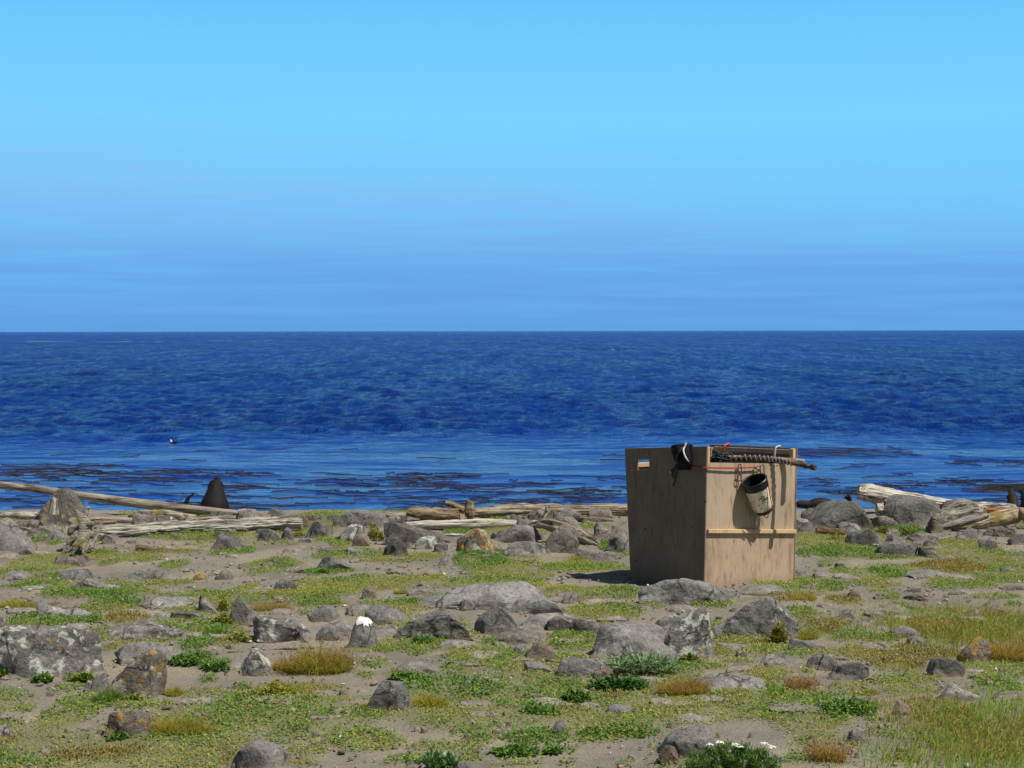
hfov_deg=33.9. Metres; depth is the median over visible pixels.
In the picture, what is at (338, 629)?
rock
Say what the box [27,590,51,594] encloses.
sunken stone
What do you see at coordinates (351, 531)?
rock
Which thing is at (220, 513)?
beach rock
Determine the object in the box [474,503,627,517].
driftwood log
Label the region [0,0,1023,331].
sky
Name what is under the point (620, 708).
rock
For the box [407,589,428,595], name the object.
rock
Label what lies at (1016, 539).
rock
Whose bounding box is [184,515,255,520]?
driftwood log
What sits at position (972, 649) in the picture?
rock
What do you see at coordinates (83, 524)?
root stump
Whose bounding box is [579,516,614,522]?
rock
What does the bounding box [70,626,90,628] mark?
sunken stone
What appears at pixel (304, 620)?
sunken stone
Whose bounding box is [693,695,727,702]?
sunken stone
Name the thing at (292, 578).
sunken stone
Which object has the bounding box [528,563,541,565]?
sunken stone
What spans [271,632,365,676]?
grass tussock
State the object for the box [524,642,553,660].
rock
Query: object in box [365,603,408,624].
rock
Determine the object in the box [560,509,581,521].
rock
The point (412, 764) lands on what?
rock
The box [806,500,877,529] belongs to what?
rock
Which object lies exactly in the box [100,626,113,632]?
sunken stone
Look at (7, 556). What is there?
sunken stone
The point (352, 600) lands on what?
sunken stone
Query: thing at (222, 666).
leafy plant
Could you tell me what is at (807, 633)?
grass tussock
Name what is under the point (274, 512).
rock
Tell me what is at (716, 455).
rope tangle
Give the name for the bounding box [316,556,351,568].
rock
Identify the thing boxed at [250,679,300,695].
leafy plant
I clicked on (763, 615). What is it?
rock
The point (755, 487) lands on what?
bucket
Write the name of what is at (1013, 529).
beach rock
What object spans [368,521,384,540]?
yellow bush
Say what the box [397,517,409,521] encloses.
rock
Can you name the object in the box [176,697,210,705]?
sunken stone
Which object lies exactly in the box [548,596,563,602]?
sunken stone
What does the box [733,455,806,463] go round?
wooden pole
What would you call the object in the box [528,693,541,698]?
sunken stone
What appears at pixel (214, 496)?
fur seal
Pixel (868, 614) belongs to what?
sunken stone
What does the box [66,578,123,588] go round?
rock
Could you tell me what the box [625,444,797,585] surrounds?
plywood hide
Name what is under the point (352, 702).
sunken stone
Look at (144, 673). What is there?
rock
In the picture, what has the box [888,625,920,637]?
rock
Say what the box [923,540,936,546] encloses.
rock
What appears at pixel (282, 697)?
sunken stone
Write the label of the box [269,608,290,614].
sunken stone
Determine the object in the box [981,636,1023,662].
grass tussock
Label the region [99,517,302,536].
driftwood log
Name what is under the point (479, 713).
sunken stone
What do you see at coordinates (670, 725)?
rock
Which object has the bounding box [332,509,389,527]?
rock
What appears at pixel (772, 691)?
grass tussock
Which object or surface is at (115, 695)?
grass tussock
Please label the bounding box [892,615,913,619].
sunken stone
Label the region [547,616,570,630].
rock
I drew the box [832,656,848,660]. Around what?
sunken stone
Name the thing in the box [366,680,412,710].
rock
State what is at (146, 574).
rock
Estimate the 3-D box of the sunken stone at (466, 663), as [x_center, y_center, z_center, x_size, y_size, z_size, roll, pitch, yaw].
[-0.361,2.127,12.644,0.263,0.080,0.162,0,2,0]
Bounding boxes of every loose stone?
[46,690,53,696]
[392,744,398,749]
[414,725,419,731]
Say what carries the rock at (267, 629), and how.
on the ground at (768, 731)
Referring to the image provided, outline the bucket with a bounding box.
[740,473,772,524]
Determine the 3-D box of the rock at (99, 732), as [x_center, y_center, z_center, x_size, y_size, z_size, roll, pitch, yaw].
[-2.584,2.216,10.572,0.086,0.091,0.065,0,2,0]
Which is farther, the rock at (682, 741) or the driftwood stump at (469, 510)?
the driftwood stump at (469, 510)
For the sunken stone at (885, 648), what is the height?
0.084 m
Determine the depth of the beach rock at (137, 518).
23.10 m
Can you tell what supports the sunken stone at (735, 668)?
on the ground at (768, 731)
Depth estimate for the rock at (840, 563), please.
18.90 m
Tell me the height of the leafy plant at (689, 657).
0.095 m
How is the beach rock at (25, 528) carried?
on the ground at (768, 731)
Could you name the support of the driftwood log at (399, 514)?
on the ground at (768, 731)
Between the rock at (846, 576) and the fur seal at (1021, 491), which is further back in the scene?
the fur seal at (1021, 491)
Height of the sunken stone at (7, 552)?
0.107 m
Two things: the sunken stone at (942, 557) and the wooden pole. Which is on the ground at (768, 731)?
the sunken stone at (942, 557)
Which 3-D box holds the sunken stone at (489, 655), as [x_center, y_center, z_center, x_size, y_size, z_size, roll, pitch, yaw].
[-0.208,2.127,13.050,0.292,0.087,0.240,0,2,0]
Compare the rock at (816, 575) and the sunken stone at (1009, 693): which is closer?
the sunken stone at (1009, 693)
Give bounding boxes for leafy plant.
[0,666,9,675]
[30,671,53,682]
[68,669,95,683]
[104,730,129,740]
[121,692,142,700]
[167,650,212,665]
[201,661,230,672]
[210,612,235,624]
[217,597,230,610]
[224,630,252,642]
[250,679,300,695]
[293,531,304,536]
[315,567,329,573]
[386,669,419,681]
[410,634,431,643]
[414,748,464,767]
[490,743,539,758]
[519,703,561,714]
[541,745,562,754]
[560,688,595,701]
[576,723,660,737]
[586,673,648,690]
[678,651,702,661]
[753,637,770,643]
[768,620,788,642]
[814,695,878,715]
[826,533,845,539]
[874,526,888,532]
[895,526,921,534]
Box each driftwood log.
[0,482,239,514]
[0,497,58,519]
[89,516,155,522]
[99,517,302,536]
[101,520,115,523]
[128,509,196,520]
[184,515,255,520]
[381,512,408,518]
[405,518,536,528]
[406,500,464,519]
[442,533,461,535]
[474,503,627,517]
[815,527,845,534]
[857,484,1016,507]
[953,506,1023,529]
[984,507,1009,512]
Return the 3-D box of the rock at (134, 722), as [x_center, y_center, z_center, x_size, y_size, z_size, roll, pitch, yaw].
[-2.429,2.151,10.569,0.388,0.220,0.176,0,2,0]
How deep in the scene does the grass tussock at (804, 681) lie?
11.89 m
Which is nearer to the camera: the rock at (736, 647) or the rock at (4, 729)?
the rock at (4, 729)
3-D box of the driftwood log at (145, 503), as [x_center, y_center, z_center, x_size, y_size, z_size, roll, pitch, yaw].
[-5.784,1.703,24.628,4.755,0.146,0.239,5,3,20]
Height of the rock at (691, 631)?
0.468 m
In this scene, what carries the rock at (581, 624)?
on the ground at (768, 731)
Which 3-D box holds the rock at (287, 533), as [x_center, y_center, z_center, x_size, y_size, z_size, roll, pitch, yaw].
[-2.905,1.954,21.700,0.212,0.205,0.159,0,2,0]
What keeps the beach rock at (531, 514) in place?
on the ground at (768, 731)
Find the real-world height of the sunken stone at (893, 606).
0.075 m
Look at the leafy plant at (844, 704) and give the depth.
11.10 m
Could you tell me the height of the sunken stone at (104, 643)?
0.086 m
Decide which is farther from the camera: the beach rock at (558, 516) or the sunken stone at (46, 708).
the beach rock at (558, 516)
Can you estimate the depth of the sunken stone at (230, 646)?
13.38 m
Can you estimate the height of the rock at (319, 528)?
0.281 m
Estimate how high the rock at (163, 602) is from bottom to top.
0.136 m
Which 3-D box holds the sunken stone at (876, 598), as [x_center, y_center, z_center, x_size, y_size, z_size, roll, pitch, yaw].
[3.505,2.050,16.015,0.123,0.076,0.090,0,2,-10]
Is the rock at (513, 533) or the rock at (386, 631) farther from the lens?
the rock at (513, 533)
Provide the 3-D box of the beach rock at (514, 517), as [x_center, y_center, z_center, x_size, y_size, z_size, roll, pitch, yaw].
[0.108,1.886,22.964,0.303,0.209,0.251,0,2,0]
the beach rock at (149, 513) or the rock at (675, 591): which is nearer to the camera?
the rock at (675, 591)
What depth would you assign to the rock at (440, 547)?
20.14 m
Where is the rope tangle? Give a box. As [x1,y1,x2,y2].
[710,451,732,461]
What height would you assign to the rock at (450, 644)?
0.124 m
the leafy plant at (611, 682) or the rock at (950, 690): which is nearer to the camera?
the rock at (950, 690)
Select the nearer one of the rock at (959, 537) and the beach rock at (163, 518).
the rock at (959, 537)
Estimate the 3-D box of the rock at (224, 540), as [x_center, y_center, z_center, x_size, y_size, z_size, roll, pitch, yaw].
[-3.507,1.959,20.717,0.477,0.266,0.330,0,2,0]
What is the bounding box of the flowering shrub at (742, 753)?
[680,738,781,767]
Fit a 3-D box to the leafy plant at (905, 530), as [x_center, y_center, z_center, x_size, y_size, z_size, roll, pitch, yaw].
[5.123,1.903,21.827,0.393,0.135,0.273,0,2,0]
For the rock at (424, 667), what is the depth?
12.51 m
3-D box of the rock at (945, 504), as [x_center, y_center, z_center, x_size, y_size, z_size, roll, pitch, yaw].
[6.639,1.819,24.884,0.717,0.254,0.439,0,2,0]
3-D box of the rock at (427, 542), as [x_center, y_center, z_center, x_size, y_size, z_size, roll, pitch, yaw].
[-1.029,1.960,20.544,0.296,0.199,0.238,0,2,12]
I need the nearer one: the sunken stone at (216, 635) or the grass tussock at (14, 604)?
the sunken stone at (216, 635)
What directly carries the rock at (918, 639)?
on the ground at (768, 731)
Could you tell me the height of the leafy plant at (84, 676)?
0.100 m
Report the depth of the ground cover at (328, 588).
13.03 m
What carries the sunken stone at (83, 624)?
on the ground at (768, 731)
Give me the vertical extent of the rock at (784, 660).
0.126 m
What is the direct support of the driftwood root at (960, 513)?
on the ground at (768, 731)
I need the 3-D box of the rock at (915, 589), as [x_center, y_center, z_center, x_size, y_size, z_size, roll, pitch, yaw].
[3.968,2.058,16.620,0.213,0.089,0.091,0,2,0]
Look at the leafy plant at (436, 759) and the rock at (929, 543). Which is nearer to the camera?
the leafy plant at (436, 759)
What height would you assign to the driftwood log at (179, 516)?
0.174 m
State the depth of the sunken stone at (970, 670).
12.34 m
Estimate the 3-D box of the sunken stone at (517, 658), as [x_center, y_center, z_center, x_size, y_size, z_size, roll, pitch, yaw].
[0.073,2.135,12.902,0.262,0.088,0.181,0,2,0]
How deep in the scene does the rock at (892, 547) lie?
19.89 m
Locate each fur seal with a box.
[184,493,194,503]
[199,476,228,515]
[796,494,851,508]
[1006,489,1019,506]
[1016,489,1023,507]
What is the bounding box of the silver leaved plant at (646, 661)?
[602,643,681,674]
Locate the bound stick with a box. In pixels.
[710,454,816,469]
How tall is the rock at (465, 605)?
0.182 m
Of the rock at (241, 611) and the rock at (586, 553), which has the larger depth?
the rock at (586, 553)
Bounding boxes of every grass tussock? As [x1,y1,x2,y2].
[0,596,36,608]
[88,683,127,701]
[145,708,216,735]
[162,685,185,696]
[202,626,226,634]
[248,595,296,610]
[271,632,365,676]
[271,658,286,670]
[391,587,407,593]
[410,689,451,708]
[648,671,718,695]
[761,686,787,695]
[778,673,825,690]
[784,674,821,690]
[789,591,818,600]
[797,626,823,639]
[798,726,857,764]
[847,687,882,695]
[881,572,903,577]
[894,661,917,666]
[937,559,970,567]
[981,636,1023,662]
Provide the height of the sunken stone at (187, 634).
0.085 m
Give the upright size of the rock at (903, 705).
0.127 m
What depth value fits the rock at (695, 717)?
10.91 m
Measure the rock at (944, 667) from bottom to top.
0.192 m
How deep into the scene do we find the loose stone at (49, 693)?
11.75 m
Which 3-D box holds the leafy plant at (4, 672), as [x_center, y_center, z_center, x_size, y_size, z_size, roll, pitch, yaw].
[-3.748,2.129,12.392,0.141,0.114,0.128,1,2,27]
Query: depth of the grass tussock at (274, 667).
12.61 m
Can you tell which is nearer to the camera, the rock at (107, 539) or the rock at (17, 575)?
the rock at (17, 575)
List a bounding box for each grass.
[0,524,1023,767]
[755,592,1023,767]
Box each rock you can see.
[0,517,38,550]
[0,616,8,625]
[0,624,105,679]
[0,725,17,737]
[2,570,31,580]
[13,544,36,554]
[16,519,39,530]
[20,526,30,530]
[26,528,42,536]
[32,534,48,537]
[34,488,84,525]
[36,601,96,616]
[38,525,61,532]
[39,748,50,753]
[44,530,67,542]
[52,555,94,566]
[58,569,93,580]
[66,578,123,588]
[82,726,96,731]
[84,680,91,691]
[90,673,109,691]
[96,729,104,734]
[100,534,125,544]
[100,646,166,696]
[101,710,152,737]
[107,621,190,640]
[114,641,182,665]
[120,568,175,580]
[129,538,139,543]
[132,513,151,524]
[136,511,154,520]
[137,596,196,608]
[156,515,176,520]
[169,532,181,536]
[171,611,200,618]
[193,573,205,579]
[193,585,205,591]
[198,595,217,613]
[210,511,232,515]
[210,532,246,550]
[214,569,233,580]
[223,529,237,533]
[230,598,253,625]
[233,739,290,767]
[238,510,254,518]
[239,648,273,675]
[246,509,262,516]
[249,667,270,676]
[253,615,315,642]
[256,529,279,540]
[261,562,272,565]
[267,508,286,516]
[273,580,296,590]
[281,527,293,539]
[284,566,303,572]
[285,515,300,517]
[298,538,311,542]
[301,516,308,523]
[306,515,318,521]
[306,520,333,538]
[309,604,340,621]
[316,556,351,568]
[316,619,352,640]
[319,514,328,519]
[319,546,341,551]
[326,515,339,520]
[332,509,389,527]
[336,524,364,540]
[339,689,348,694]
[345,604,370,615]
[346,547,365,553]
[346,616,377,647]
[349,558,358,562]
[352,533,374,545]
[361,586,377,598]
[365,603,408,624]
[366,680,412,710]
[374,625,397,639]
[383,537,407,556]
[384,522,444,544]
[388,515,400,521]
[393,608,474,640]
[393,660,438,673]
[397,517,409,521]
[403,761,431,767]
[406,542,413,548]
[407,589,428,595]
[415,536,437,548]
[415,581,547,610]
[421,727,427,732]
[433,544,447,552]
[437,640,470,648]
[438,556,451,565]
[456,528,493,552]
[456,761,475,767]
[458,600,476,610]
[474,605,518,635]
[491,530,504,538]
[492,728,507,734]
[494,525,543,542]
[494,629,548,644]
[503,541,550,557]
[503,599,565,614]
[510,514,527,519]
[514,643,525,653]
[516,519,533,524]
[519,613,573,629]
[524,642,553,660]
[524,661,551,672]
[528,510,553,519]
[545,525,578,553]
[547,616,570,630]
[550,719,563,733]
[553,512,572,519]
[557,656,610,676]
[559,517,578,524]
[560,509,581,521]
[562,594,578,603]
[568,618,599,633]
[575,549,596,558]
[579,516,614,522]
[586,506,613,519]
[586,551,620,562]
[590,621,673,659]
[591,667,615,678]
[594,522,627,540]
[605,532,628,552]
[605,704,633,713]
[638,578,739,604]
[655,614,682,629]
[656,726,716,758]
[658,745,678,763]
[659,651,681,660]
[664,605,713,659]
[667,605,695,612]
[667,722,675,728]
[669,713,715,722]
[678,598,689,604]
[690,673,766,690]
[712,596,798,639]
[727,645,750,651]
[734,662,757,667]
[735,584,786,595]
[736,650,747,656]
[760,653,807,668]
[783,603,798,606]
[788,638,824,649]
[796,518,808,523]
[796,522,815,532]
[796,571,808,577]
[800,583,817,588]
[801,508,813,518]
[805,654,840,670]
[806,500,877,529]
[812,572,832,577]
[816,603,836,608]
[827,662,868,681]
[833,573,861,580]
[834,561,845,566]
[836,521,860,534]
[838,609,852,617]
[844,529,882,545]
[847,591,864,598]
[847,727,867,743]
[858,642,887,649]
[865,607,903,614]
[871,517,897,527]
[874,541,917,555]
[884,494,939,525]
[885,529,901,535]
[885,534,906,542]
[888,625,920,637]
[893,700,911,715]
[903,594,931,600]
[904,569,951,578]
[904,588,922,591]
[906,635,927,645]
[907,531,940,540]
[911,541,921,545]
[917,547,940,557]
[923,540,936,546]
[925,516,950,530]
[925,524,942,532]
[925,657,965,676]
[939,498,973,509]
[940,683,980,700]
[947,589,974,594]
[956,535,967,540]
[956,636,992,661]
[962,527,982,538]
[966,609,981,616]
[978,539,997,549]
[983,530,992,536]
[986,604,1004,613]
[987,526,1013,536]
[999,566,1013,570]
[1002,583,1023,590]
[1005,526,1017,534]
[1007,533,1023,544]
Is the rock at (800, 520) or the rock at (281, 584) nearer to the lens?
the rock at (281, 584)
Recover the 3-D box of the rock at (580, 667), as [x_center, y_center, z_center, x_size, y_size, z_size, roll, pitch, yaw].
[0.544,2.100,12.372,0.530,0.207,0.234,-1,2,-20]
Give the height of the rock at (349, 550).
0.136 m
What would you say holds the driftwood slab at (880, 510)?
on the ground at (768, 731)
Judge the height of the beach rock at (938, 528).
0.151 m
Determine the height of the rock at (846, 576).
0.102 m
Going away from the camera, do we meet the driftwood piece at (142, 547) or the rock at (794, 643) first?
the rock at (794, 643)
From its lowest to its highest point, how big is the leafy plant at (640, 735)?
0.070 m
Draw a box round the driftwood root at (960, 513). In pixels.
[930,500,990,530]
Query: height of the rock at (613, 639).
0.318 m
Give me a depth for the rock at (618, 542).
20.25 m
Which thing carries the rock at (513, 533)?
on the ground at (768, 731)
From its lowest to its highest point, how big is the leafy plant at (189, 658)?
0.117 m
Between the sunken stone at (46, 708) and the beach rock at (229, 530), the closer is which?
the sunken stone at (46, 708)
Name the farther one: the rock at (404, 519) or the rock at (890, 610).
the rock at (404, 519)
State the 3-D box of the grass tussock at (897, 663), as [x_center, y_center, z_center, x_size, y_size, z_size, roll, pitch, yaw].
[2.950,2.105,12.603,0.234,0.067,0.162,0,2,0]
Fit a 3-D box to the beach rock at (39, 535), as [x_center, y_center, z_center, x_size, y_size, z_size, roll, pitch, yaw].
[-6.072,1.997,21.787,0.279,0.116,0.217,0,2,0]
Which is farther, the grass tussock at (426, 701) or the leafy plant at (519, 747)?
the grass tussock at (426, 701)
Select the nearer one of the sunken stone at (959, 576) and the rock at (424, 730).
the rock at (424, 730)
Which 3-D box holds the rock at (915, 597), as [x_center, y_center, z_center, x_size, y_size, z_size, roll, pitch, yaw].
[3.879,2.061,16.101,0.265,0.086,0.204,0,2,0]
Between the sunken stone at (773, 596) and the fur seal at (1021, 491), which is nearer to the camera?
the sunken stone at (773, 596)
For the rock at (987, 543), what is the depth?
20.43 m
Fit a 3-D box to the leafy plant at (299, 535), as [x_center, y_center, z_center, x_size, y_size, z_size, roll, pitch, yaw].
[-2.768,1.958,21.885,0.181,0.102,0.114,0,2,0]
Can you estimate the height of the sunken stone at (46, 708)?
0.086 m
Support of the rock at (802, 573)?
on the ground at (768, 731)
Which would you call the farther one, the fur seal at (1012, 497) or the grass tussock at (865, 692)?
the fur seal at (1012, 497)
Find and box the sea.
[0,330,1023,510]
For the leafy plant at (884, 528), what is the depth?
21.87 m
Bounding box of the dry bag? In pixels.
[670,442,692,485]
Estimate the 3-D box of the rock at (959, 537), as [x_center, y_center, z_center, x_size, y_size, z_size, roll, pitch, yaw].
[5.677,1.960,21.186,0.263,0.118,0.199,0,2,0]
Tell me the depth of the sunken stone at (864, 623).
14.46 m
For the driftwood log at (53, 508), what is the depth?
23.68 m
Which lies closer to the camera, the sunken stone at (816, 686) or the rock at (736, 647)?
the sunken stone at (816, 686)
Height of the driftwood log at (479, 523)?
0.146 m
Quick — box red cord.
[691,465,756,468]
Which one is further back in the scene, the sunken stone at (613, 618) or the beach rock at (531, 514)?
the beach rock at (531, 514)
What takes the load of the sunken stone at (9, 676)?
on the ground at (768, 731)
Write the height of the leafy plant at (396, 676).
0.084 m
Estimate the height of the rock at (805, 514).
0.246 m
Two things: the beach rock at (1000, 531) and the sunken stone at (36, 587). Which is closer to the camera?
the sunken stone at (36, 587)
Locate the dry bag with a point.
(681, 453)
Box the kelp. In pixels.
[0,446,1023,509]
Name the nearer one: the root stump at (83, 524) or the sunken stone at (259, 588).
the sunken stone at (259, 588)
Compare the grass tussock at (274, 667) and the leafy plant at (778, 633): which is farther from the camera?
the leafy plant at (778, 633)
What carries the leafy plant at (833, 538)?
on the ground at (768, 731)
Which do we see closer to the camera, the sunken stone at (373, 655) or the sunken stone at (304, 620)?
the sunken stone at (373, 655)
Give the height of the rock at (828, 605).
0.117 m
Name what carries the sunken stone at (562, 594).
on the ground at (768, 731)
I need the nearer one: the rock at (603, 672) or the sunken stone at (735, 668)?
the rock at (603, 672)
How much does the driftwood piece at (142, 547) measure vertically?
0.088 m
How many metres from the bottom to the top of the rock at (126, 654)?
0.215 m
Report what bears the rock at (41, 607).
on the ground at (768, 731)
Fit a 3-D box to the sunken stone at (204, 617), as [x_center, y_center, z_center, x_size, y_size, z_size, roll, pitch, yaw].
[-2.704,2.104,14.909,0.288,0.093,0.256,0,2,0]
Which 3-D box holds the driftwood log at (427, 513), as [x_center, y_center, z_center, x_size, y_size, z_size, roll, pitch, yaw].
[-1.070,1.777,23.616,0.876,0.284,0.228,3,1,-12]
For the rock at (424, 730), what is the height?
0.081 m
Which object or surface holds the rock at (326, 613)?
on the ground at (768, 731)
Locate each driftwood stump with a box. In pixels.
[464,500,474,518]
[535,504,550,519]
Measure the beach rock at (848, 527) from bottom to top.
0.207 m
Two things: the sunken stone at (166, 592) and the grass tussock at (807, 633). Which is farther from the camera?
the sunken stone at (166, 592)
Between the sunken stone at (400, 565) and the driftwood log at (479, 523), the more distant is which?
the driftwood log at (479, 523)
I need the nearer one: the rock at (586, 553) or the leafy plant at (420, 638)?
the leafy plant at (420, 638)
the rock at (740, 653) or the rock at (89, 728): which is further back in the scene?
the rock at (740, 653)
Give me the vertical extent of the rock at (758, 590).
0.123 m
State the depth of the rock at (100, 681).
11.81 m
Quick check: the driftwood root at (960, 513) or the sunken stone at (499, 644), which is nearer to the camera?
the sunken stone at (499, 644)
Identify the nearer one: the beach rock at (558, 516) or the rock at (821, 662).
the rock at (821, 662)
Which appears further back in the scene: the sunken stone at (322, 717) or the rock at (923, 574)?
the rock at (923, 574)
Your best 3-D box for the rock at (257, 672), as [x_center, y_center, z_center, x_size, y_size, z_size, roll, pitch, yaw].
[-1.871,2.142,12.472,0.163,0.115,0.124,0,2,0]
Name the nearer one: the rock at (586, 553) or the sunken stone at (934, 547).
the rock at (586, 553)
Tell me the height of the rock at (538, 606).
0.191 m
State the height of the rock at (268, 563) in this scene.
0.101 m
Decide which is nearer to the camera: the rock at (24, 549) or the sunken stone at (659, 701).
the sunken stone at (659, 701)
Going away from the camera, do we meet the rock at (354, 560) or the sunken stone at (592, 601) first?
the sunken stone at (592, 601)
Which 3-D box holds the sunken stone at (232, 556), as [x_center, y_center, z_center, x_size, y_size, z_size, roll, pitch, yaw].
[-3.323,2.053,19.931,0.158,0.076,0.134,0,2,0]
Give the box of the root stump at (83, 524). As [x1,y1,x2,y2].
[62,506,97,554]
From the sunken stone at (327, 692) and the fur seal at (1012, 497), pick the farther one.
the fur seal at (1012, 497)
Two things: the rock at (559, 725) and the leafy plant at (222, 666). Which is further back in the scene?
the leafy plant at (222, 666)
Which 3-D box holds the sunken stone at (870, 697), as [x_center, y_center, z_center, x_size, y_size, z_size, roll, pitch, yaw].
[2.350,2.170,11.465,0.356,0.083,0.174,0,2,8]
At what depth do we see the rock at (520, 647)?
13.11 m
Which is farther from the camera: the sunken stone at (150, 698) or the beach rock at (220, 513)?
the beach rock at (220, 513)
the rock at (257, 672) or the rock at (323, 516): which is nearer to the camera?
the rock at (257, 672)
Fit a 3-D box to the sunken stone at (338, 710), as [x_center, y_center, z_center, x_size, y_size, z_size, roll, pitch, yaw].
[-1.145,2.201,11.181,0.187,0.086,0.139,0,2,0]
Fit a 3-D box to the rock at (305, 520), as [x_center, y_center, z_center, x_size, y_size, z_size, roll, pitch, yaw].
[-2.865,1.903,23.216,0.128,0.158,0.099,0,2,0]
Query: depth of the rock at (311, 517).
23.44 m
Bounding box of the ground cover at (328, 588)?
[0,508,1023,767]
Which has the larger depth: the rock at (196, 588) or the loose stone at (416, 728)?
the rock at (196, 588)
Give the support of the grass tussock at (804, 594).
on the ground at (768, 731)
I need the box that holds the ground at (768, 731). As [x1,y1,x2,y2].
[0,509,1023,767]
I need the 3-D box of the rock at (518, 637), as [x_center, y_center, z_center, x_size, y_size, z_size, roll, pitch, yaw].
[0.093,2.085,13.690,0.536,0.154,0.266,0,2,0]
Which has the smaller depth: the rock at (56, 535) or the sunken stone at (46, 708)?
the sunken stone at (46, 708)
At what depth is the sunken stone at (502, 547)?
20.40 m
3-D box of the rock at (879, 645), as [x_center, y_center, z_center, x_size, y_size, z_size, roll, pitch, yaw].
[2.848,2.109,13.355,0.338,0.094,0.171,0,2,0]
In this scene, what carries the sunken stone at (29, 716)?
on the ground at (768, 731)
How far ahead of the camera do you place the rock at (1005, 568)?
18.54 m
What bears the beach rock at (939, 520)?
on the ground at (768, 731)
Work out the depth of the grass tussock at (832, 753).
9.90 m
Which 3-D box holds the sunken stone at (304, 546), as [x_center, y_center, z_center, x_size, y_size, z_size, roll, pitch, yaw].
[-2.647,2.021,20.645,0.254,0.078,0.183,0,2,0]
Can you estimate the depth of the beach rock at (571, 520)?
22.68 m
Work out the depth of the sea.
86.76 m
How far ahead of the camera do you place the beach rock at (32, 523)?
22.41 m
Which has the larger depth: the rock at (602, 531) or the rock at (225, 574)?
the rock at (602, 531)
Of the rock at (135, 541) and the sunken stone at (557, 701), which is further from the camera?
the rock at (135, 541)
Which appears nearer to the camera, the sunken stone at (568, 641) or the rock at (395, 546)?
the sunken stone at (568, 641)
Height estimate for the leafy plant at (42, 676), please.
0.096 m
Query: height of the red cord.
0.055 m
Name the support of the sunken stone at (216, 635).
on the ground at (768, 731)
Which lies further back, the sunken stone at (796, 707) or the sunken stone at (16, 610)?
the sunken stone at (16, 610)
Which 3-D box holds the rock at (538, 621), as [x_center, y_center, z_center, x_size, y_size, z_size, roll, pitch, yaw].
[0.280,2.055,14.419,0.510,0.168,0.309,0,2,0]
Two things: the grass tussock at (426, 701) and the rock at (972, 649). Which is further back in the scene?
the rock at (972, 649)
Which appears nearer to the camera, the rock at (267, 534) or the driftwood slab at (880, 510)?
the rock at (267, 534)
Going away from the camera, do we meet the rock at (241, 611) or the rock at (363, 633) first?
the rock at (363, 633)
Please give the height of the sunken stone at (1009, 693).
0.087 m
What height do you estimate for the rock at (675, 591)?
0.286 m
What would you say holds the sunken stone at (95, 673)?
on the ground at (768, 731)
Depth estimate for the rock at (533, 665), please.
12.41 m
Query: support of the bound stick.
on the plywood hide
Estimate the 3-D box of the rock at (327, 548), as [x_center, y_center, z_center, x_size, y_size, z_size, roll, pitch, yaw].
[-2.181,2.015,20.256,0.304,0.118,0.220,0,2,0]
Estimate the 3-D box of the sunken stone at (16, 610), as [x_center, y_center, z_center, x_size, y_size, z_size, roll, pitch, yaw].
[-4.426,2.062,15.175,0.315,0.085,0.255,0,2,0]
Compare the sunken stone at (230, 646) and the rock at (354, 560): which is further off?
the rock at (354, 560)
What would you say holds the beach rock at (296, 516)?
on the ground at (768, 731)
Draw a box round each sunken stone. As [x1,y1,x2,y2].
[0,551,18,555]
[0,554,15,558]
[0,673,20,680]
[0,711,38,720]
[6,607,35,613]
[21,586,44,589]
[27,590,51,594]
[35,550,50,554]
[40,706,70,712]
[55,603,76,608]
[66,622,91,628]
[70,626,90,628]
[74,671,109,675]
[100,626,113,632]
[101,640,120,644]
[117,549,129,552]
[142,697,162,702]
[145,611,170,616]
[164,590,186,594]
[175,621,193,625]
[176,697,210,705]
[181,632,203,637]
[192,615,214,619]
[207,571,220,575]
[208,634,226,638]
[226,554,237,557]
[226,644,236,649]
[229,660,243,671]
[251,587,270,589]
[252,695,299,703]
[261,641,300,649]
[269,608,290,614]
[274,595,294,599]
[284,547,305,551]
[284,576,300,580]
[287,617,310,623]
[290,545,306,548]
[298,607,315,611]
[307,715,334,719]
[310,690,335,695]
[327,707,350,713]
[333,598,359,603]
[338,652,372,658]
[340,699,368,705]
[360,652,385,658]
[397,564,406,567]
[448,660,479,666]
[457,702,489,707]
[465,675,501,682]
[467,650,500,658]
[467,700,494,705]
[468,711,499,715]
[472,668,501,673]
[492,641,506,646]
[494,546,507,550]
[506,656,535,662]
[511,557,536,561]
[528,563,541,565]
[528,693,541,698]
[533,697,572,706]
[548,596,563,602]
[557,592,578,596]
[558,638,579,642]
[559,573,586,576]
[578,599,607,605]
[579,702,600,708]
[596,616,626,621]
[604,600,625,604]
[639,676,663,681]
[650,698,693,704]
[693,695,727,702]
[719,642,746,647]
[725,665,753,672]
[756,595,788,598]
[769,700,819,712]
[806,685,823,689]
[827,672,875,680]
[831,695,881,702]
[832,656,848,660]
[857,622,871,625]
[861,591,890,595]
[862,612,886,617]
[873,596,886,599]
[881,647,905,651]
[882,604,905,609]
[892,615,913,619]
[923,545,943,549]
[936,556,958,560]
[950,575,976,579]
[963,616,990,621]
[965,668,983,674]
[992,691,1023,701]
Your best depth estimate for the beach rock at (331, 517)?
23.51 m
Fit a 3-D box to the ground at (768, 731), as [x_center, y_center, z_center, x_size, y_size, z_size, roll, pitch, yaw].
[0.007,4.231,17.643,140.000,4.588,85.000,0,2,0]
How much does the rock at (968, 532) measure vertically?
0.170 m
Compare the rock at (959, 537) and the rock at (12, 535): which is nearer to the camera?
the rock at (12, 535)
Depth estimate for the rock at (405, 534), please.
20.86 m
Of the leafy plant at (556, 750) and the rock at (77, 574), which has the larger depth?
the rock at (77, 574)
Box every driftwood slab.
[528,518,600,545]
[875,502,887,516]
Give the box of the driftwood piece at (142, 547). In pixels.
[135,544,164,550]

